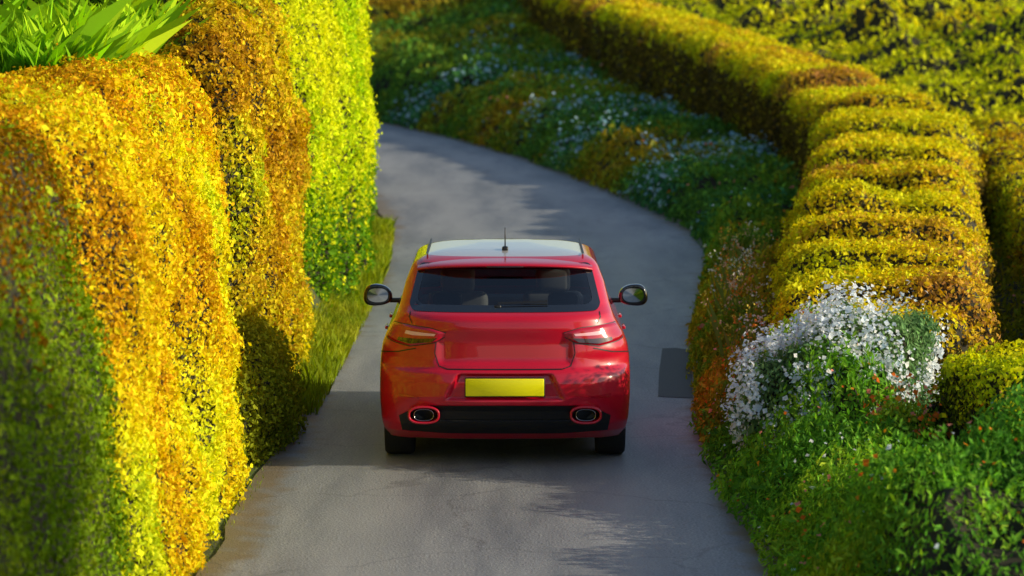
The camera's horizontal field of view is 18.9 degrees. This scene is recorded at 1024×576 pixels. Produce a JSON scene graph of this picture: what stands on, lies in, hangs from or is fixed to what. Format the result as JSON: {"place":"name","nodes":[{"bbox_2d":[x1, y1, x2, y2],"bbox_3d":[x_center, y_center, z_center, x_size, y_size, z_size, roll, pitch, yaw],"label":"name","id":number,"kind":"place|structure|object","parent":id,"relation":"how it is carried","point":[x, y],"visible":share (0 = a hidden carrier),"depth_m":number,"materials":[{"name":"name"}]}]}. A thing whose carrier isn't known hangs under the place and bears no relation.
{"place":"outdoors","nodes":[
{"label":"outdoors","id":0,"kind":"place"},
{"bbox_2d":[0,0,268,74],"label":"grass","id":1,"kind":"structure","parent":0,"point":[124,29],"depth_m":22.02,"materials":[{"name":"green plant"}]},
{"bbox_2d":[389,298,399,302],"bbox_3d":[-0.900,0.093,23.820,0.160,0.035,0.050,0,6,0],"label":"mirror arm","id":2,"kind":"object","parent":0,"point":[394,300],"visible":0.53,"depth_m":23.80},
{"bbox_2d":[397,337,436,343],"bbox_3d":[-0.670,0.368,21.554,0.321,0.043,0.033,3,6,27],"label":"tail light","id":3,"kind":"object","parent":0,"point":[410,340],"visible":1,"depth_m":21.55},
{"bbox_2d":[405,330,434,335],"bbox_3d":[-0.646,0.316,21.542,0.245,0.031,0.019,3,6,27],"label":"tail light bar","id":4,"kind":"object","parent":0,"point":[416,333],"visible":1,"depth_m":21.54,"materials":[{"name":"white plastic"}]},
{"bbox_2d":[426,238,431,253],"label":"roof trim","id":5,"kind":"structure","parent":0,"point":[429,245],"depth_m":22.85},
{"bbox_2d":[432,292,462,304],"bbox_3d":[-0.470,0.091,22.393,0.220,0.120,0.100,0,6,0],"label":"headrest","id":6,"kind":"object","parent":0,"point":[447,298],"visible":0.66,"depth_m":22.35,"materials":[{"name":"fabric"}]},
{"bbox_2d":[441,269,474,291],"bbox_3d":[-0.410,-0.066,23.282,0.260,0.190,0.100,0,6,0],"label":"front headrest","id":7,"kind":"object","parent":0,"point":[457,280],"visible":0.86,"depth_m":23.24,"materials":[{"name":"fabric"}]},
{"bbox_2d":[180,122,793,575],"bbox_3d":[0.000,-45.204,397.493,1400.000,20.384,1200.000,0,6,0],"label":"ground","id":8,"kind":"structure","parent":0,"point":[222,520],"depth_m":19.70,"materials":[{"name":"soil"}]},
{"bbox_2d":[0,0,102,10],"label":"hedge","id":9,"kind":"object","parent":8,"relation":"on","point":[93,2],"visible":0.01,"depth_m":30.47,"materials":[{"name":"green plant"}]},
{"bbox_2d":[0,117,133,575],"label":"hedge","id":10,"kind":"object","parent":8,"relation":"on","point":[58,491],"visible":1,"depth_m":14.25,"materials":[{"name":"green plant"}]},
{"bbox_2d":[0,43,268,575],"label":"hedge","id":11,"kind":"object","parent":8,"relation":"on","point":[132,146],"visible":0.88,"depth_m":18.02,"materials":[{"name":"yellow plant"}]},
{"bbox_2d":[188,447,278,574],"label":"grass verge","id":12,"kind":"object","parent":8,"relation":"on","point":[238,504],"depth_m":19.92,"materials":[{"name":"green plant"}]},
{"bbox_2d":[155,0,318,372],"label":"hedge","id":13,"kind":"object","parent":8,"relation":"on","point":[235,52],"visible":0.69,"depth_m":24.22,"materials":[{"name":"yellow plant"}]},
{"bbox_2d":[145,0,382,307],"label":"hedge","id":14,"kind":"object","parent":8,"relation":"on","point":[331,54],"visible":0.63,"depth_m":32.54,"materials":[{"name":"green plant"}]},
{"bbox_2d":[230,315,308,466],"bbox_3d":[-2.008,0.716,23.081,0.966,1.090,3.104,0,6,0],"label":"shrub","id":15,"kind":"object","parent":8,"relation":"on","point":[277,423],"visible":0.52,"depth_m":22.27,"materials":[{"name":"green plant"}]},
{"bbox_2d":[290,212,397,414],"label":"grass verge","id":16,"kind":"object","parent":8,"relation":"on","point":[330,349],"depth_m":29.88,"materials":[{"name":"green plant"}]},
{"bbox_2d":[380,239,629,438],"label":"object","id":17,"kind":"object","parent":8,"relation":"on","point":[504,340],"visible":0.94,"depth_m":21.53,"materials":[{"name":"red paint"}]},
{"bbox_2d":[363,284,392,305],"bbox_3d":[-1.035,0.049,23.813,0.227,0.171,0.145,0,6,0],"label":"mirror housing","id":18,"kind":"object","parent":17,"relation":"attached to","point":[367,301],"visible":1,"depth_m":23.75,"materials":[{"name":"black plastic"}]},
{"bbox_2d":[367,288,387,301],"bbox_3d":[-1.035,0.056,23.738,0.160,0.108,0.001,0,6,0],"label":"mirror glass","id":19,"kind":"object","parent":18,"relation":"in","point":[377,295],"visible":1,"depth_m":23.74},
{"bbox_2d":[381,348,415,351],"bbox_3d":[-0.827,0.436,21.716,0.066,0.070,0.444,-4,7,-36],"label":"bumper seam","id":20,"kind":"object","parent":17,"relation":"on","point":[398,351],"visible":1,"depth_m":21.63,"materials":[{"name":"black plastic"}]},
{"bbox_2d":[399,393,418,398],"bbox_3d":[-0.723,0.755,21.519,0.160,0.034,0.008,3,6,27],"label":"bumper reflector","id":21,"kind":"object","parent":17,"relation":"attached to","point":[408,396],"visible":1,"depth_m":21.51,"materials":[{"name":"red"}]},
{"bbox_2d":[387,337,444,346],"bbox_3d":[-0.708,0.366,21.626,0.522,0.077,0.100,4,7,36],"label":"light seam","id":22,"kind":"object","parent":17,"relation":"attached to","point":[415,345],"visible":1,"depth_m":21.55,"materials":[{"name":"black plastic"}]},
{"bbox_2d":[387,322,445,345],"bbox_3d":[-0.703,0.327,21.623,0.529,0.147,0.122,5,7,40],"label":"tail light","id":23,"kind":"object","parent":17,"relation":"attached to","point":[396,331],"visible":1,"depth_m":21.58,"materials":[{"name":"red"}]},
{"bbox_2d":[394,321,445,332],"bbox_3d":[-0.671,0.277,21.620,0.487,0.057,0.078,5,7,40],"label":"light seam","id":24,"kind":"object","parent":17,"relation":"attached to","point":[419,326],"visible":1,"depth_m":21.56,"materials":[{"name":"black plastic"}]},
{"bbox_2d":[413,408,433,420],"bbox_3d":[-0.615,0.881,21.515,0.144,0.088,0.100,0,6,0],"label":"exhaust tip","id":25,"kind":"object","parent":17,"relation":"attached to","point":[423,419],"visible":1,"depth_m":21.47,"materials":[{"name":"silver metal"}]},
{"bbox_2d":[408,405,439,423],"bbox_3d":[-0.615,0.881,21.514,0.224,0.128,0.122,0,6,0],"label":"exhaust surround","id":26,"kind":"object","parent":17,"relation":"on","point":[415,421],"visible":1,"depth_m":21.46,"materials":[{"name":"red paint"}]},
{"bbox_2d":[434,342,446,368],"bbox_3d":[-0.497,0.473,21.486,0.106,0.187,0.022,4,7,35],"label":"tailgate seam","id":27,"kind":"object","parent":17,"relation":"on","point":[436,357],"visible":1,"depth_m":21.51,"materials":[{"name":"black plastic"}]},
{"bbox_2d":[447,368,561,369],"bbox_3d":[-0.050,0.566,21.460,0.801,0.008,0.029,0,6,0],"label":"bumper top seam","id":28,"kind":"object","parent":17,"relation":"on","point":[504,369],"visible":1,"depth_m":21.45,"materials":[{"name":"black plastic"}]},
{"bbox_2d":[399,406,610,433],"bbox_3d":[-0.050,0.916,21.557,1.487,0.218,0.218,0,6,0],"label":"valance","id":29,"kind":"object","parent":17,"relation":"attached to","point":[505,413],"visible":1,"depth_m":21.54,"materials":[{"name":"black plastic"}]},
{"bbox_2d":[410,262,599,311],"bbox_3d":[-0.050,-0.008,21.802,1.347,0.305,0.551,0,6,0],"label":"window frit","id":30,"kind":"object","parent":17,"relation":"on","point":[417,305],"depth_m":21.64,"materials":[{"name":"black glass"}]},
{"bbox_2d":[498,300,547,303],"bbox_3d":[0.076,0.101,21.627,0.353,0.024,0.022,0,6,-4],"label":"wiper","id":31,"kind":"object","parent":30,"relation":"attached to","point":[522,302],"visible":1,"depth_m":21.62,"materials":[{"name":"black plastic"}]},
{"bbox_2d":[420,269,589,287],"bbox_3d":[-0.050,-0.149,23.936,1.452,0.360,0.748,0,6,0],"label":"windscreen","id":32,"kind":"object","parent":17,"relation":"attached to","point":[502,277],"visible":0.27,"depth_m":24.10,"materials":[{"name":"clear glass"}]},
{"bbox_2d":[417,258,592,270],"bbox_3d":[-0.050,-0.164,22.013,1.250,0.096,0.388,0,6,0],"label":"roof spoiler","id":33,"kind":"object","parent":17,"relation":"on","point":[486,262],"visible":1,"depth_m":21.90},
{"bbox_2d":[487,266,522,267],"bbox_3d":[-0.050,-0.149,21.824,0.260,0.012,0.010,0,6,0],"label":"brake light","id":34,"kind":"object","parent":33,"relation":"attached to","point":[504,266],"visible":1,"depth_m":21.82,"materials":[{"name":"red plastic"}]},
{"bbox_2d":[419,294,590,304],"bbox_3d":[-0.050,0.124,24.124,1.350,0.140,0.300,0,6,0],"label":"dashboard","id":35,"kind":"object","parent":17,"relation":"attached to","point":[494,299],"visible":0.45,"depth_m":23.98,"materials":[{"name":"plastic"}]},
{"bbox_2d":[465,378,544,396],"bbox_3d":[-0.050,0.692,21.430,0.560,0.138,0.010,0,6,0],"label":"plate frame","id":36,"kind":"object","parent":17,"relation":"on","point":[504,378],"visible":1,"depth_m":21.43,"materials":[{"name":"black plastic"}]},
{"bbox_2d":[466,379,543,395],"bbox_3d":[-0.050,0.692,21.423,0.545,0.122,0.012,0,6,0],"label":"number plate","id":37,"kind":"object","parent":36,"relation":"attached to","point":[504,387],"visible":1,"depth_m":21.42,"materials":[{"name":"yellow plastic"}]},
{"bbox_2d":[562,343,575,369],"bbox_3d":[0.397,0.473,21.486,0.106,0.187,0.022,-4,7,-35],"label":"tailgate seam","id":38,"kind":"object","parent":17,"relation":"on","point":[572,359],"visible":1,"depth_m":21.51,"materials":[{"name":"black plastic"}]},
{"bbox_2d":[575,408,595,420],"bbox_3d":[0.515,0.881,21.515,0.144,0.088,0.100,0,6,0],"label":"exhaust tip","id":39,"kind":"object","parent":17,"relation":"attached to","point":[588,419],"visible":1,"depth_m":21.47,"materials":[{"name":"silver metal"}]},
{"bbox_2d":[570,405,601,423],"bbox_3d":[0.515,0.881,21.514,0.224,0.128,0.122,0,6,0],"label":"exhaust surround","id":40,"kind":"object","parent":17,"relation":"on","point":[594,421],"visible":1,"depth_m":21.46,"materials":[{"name":"red paint"}]},
{"bbox_2d":[563,321,615,332],"bbox_3d":[0.571,0.277,21.620,0.487,0.057,0.078,-5,7,-40],"label":"light seam","id":41,"kind":"object","parent":17,"relation":"attached to","point":[589,326],"visible":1,"depth_m":21.56,"materials":[{"name":"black plastic"}]},
{"bbox_2d":[564,322,622,345],"bbox_3d":[0.603,0.327,21.623,0.529,0.147,0.122,-5,7,-40],"label":"tail light","id":42,"kind":"object","parent":17,"relation":"attached to","point":[613,331],"visible":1,"depth_m":21.58,"materials":[{"name":"red plastic"}]},
{"bbox_2d":[565,337,622,346],"bbox_3d":[0.608,0.366,21.626,0.522,0.077,0.100,-4,7,-36],"label":"light seam","id":43,"kind":"object","parent":17,"relation":"attached to","point":[595,345],"visible":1,"depth_m":21.56,"materials":[{"name":"black plastic"}]},
{"bbox_2d":[591,393,610,398],"bbox_3d":[0.623,0.755,21.519,0.160,0.034,0.008,-3,6,-27],"label":"bumper reflector","id":44,"kind":"object","parent":17,"relation":"attached to","point":[601,396],"visible":1,"depth_m":21.52,"materials":[{"name":"red plastic"}]},
{"bbox_2d":[594,348,628,351],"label":"bumper seam","id":45,"kind":"object","parent":17,"relation":"on","point":[611,351],"visible":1,"depth_m":21.63,"materials":[{"name":"black plastic"}]},
{"bbox_2d":[618,284,647,305],"bbox_3d":[0.935,0.049,23.813,0.227,0.171,0.145,0,6,0],"label":"mirror housing","id":46,"kind":"object","parent":17,"relation":"attached to","point":[643,301],"visible":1,"depth_m":23.75,"materials":[{"name":"black plastic"}]},
{"bbox_2d":[623,288,643,301],"bbox_3d":[0.935,0.056,23.738,0.160,0.108,0.001,0,6,0],"label":"mirror glass","id":47,"kind":"object","parent":46,"relation":"in","point":[633,295],"visible":1,"depth_m":23.74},
{"bbox_2d":[366,0,800,281],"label":"wildflower verge","id":48,"kind":"structure","parent":8,"relation":"on","point":[500,75],"depth_m":63.98,"materials":[{"name":"green plant"}]},
{"bbox_2d":[684,208,822,446],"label":"wildflowers","id":49,"kind":"object","parent":8,"relation":"on","point":[729,309],"visible":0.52,"depth_m":26.93,"materials":[{"name":"green plant"}]},
{"bbox_2d":[505,0,1006,396],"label":"hedge","id":50,"kind":"object","parent":8,"relation":"on","point":[890,193],"visible":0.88,"depth_m":37.71,"materials":[{"name":"yellow plant"}]},
{"bbox_2d":[720,276,948,481],"bbox_3d":[2.231,0.670,21.361,1.839,1.535,1.260,-4,7,-34],"label":"white flower bush","id":51,"kind":"object","parent":8,"relation":"on","point":[905,345],"visible":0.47,"depth_m":21.06,"materials":[{"name":"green plant"}]},
{"bbox_2d":[687,299,1023,575],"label":"wildflower border","id":52,"kind":"object","parent":8,"relation":"on","point":[836,492],"visible":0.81,"depth_m":16.61,"materials":[{"name":"green plant"}]},
{"bbox_2d":[857,372,953,454],"bbox_3d":[2.560,1.038,20.118,0.630,1.010,0.734,0,6,0],"label":"bush","id":53,"kind":"object","parent":8,"relation":"on","point":[916,422],"visible":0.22,"depth_m":20.04,"materials":[{"name":"green plant"}]},
{"bbox_2d":[926,338,1023,460],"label":"hedge","id":54,"kind":"object","parent":8,"relation":"on","point":[972,381],"visible":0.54,"depth_m":19.82,"materials":[{"name":"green plant"}]},
{"bbox_2d":[967,110,1023,349],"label":"rough grass","id":55,"kind":"structure","parent":8,"relation":"on","point":[1009,295],"depth_m":31.39,"materials":[{"name":"green plant"}]},
{"bbox_2d":[971,111,1023,283],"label":"hedge","id":56,"kind":"object","parent":8,"relation":"on","point":[1004,151],"visible":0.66,"depth_m":39.07,"materials":[{"name":"yellow plant"}]},
{"bbox_2d":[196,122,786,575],"bbox_3d":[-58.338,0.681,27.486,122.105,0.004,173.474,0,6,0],"label":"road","id":57,"kind":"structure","parent":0,"point":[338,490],"depth_m":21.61,"materials":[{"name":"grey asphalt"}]},
{"bbox_2d":[384,427,415,453],"bbox_3d":[-0.805,0.888,22.199,0.210,0.610,0.610,0,6,0],"label":"tyre","id":58,"kind":"object","parent":57,"relation":"on","point":[398,445],"visible":0.29,"depth_m":22.00,"materials":[{"name":"rubber"}]},
{"bbox_2d":[594,427,625,453],"bbox_3d":[0.705,0.888,22.199,0.210,0.610,0.610,0,6,0],"label":"tyre","id":59,"kind":"object","parent":57,"relation":"on","point":[611,445],"visible":0.28,"depth_m":22.00,"materials":[{"name":"rubber"}]},
{"bbox_2d":[440,420,568,421],"bbox_3d":[-0.050,0.928,21.527,0.904,0.012,0.030,0,6,0],"label":"valance lip","id":60,"kind":"object","parent":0,"point":[504,420],"visible":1,"depth_m":21.52,"materials":[{"name":"red plastic"}]},
{"bbox_2d":[536,269,569,291],"bbox_3d":[0.310,-0.066,23.282,0.260,0.190,0.100,0,6,0],"label":"front headrest","id":61,"kind":"object","parent":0,"point":[552,280],"visible":0.84,"depth_m":23.24,"materials":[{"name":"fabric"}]},
{"bbox_2d":[548,292,577,304],"bbox_3d":[0.370,0.091,22.393,0.220,0.120,0.100,0,6,0],"label":"headrest","id":62,"kind":"object","parent":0,"point":[562,298],"visible":0.64,"depth_m":22.35,"materials":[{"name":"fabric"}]},
{"bbox_2d":[574,330,604,335],"bbox_3d":[0.546,0.316,21.542,0.245,0.031,0.019,-3,6,-27],"label":"tail light bar","id":63,"kind":"object","parent":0,"point":[592,333],"visible":1,"depth_m":21.54,"materials":[{"name":"white plastic"}]},
{"bbox_2d":[572,337,612,343],"bbox_3d":[0.570,0.368,21.554,0.321,0.043,0.033,-3,6,-27],"label":"tail light","id":64,"kind":"object","parent":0,"point":[598,340],"visible":1,"depth_m":21.54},
{"bbox_2d":[611,298,621,302],"bbox_3d":[0.800,0.093,23.820,0.160,0.035,0.050,0,6,0],"label":"mirror arm","id":65,"kind":"object","parent":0,"point":[615,300],"visible":0.52,"depth_m":23.80},
{"bbox_2d":[646,0,1023,129],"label":"crop field","id":66,"kind":"structure","parent":0,"point":[965,58],"depth_m":70.73,"materials":[{"name":"yellow plant"}]},
{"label":"floor","id":67,"kind":"structure","parent":0,"visible":0},
{"bbox_2d":[427,291,487,304],"bbox_3d":[-0.410,0.281,23.336,0.460,0.520,0.140,0,6,0],"label":"front seat","id":68,"kind":"object","parent":67,"relation":"on","point":[475,298],"visible":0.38,"depth_m":23.25,"materials":[{"name":"fabric"}]},
{"bbox_2d":[523,291,582,304],"bbox_3d":[0.310,0.281,23.336,0.460,0.520,0.140,0,6,0],"label":"front seat","id":69,"kind":"object","parent":67,"relation":"on","point":[534,296],"visible":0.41,"depth_m":23.26,"materials":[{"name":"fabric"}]}
]}

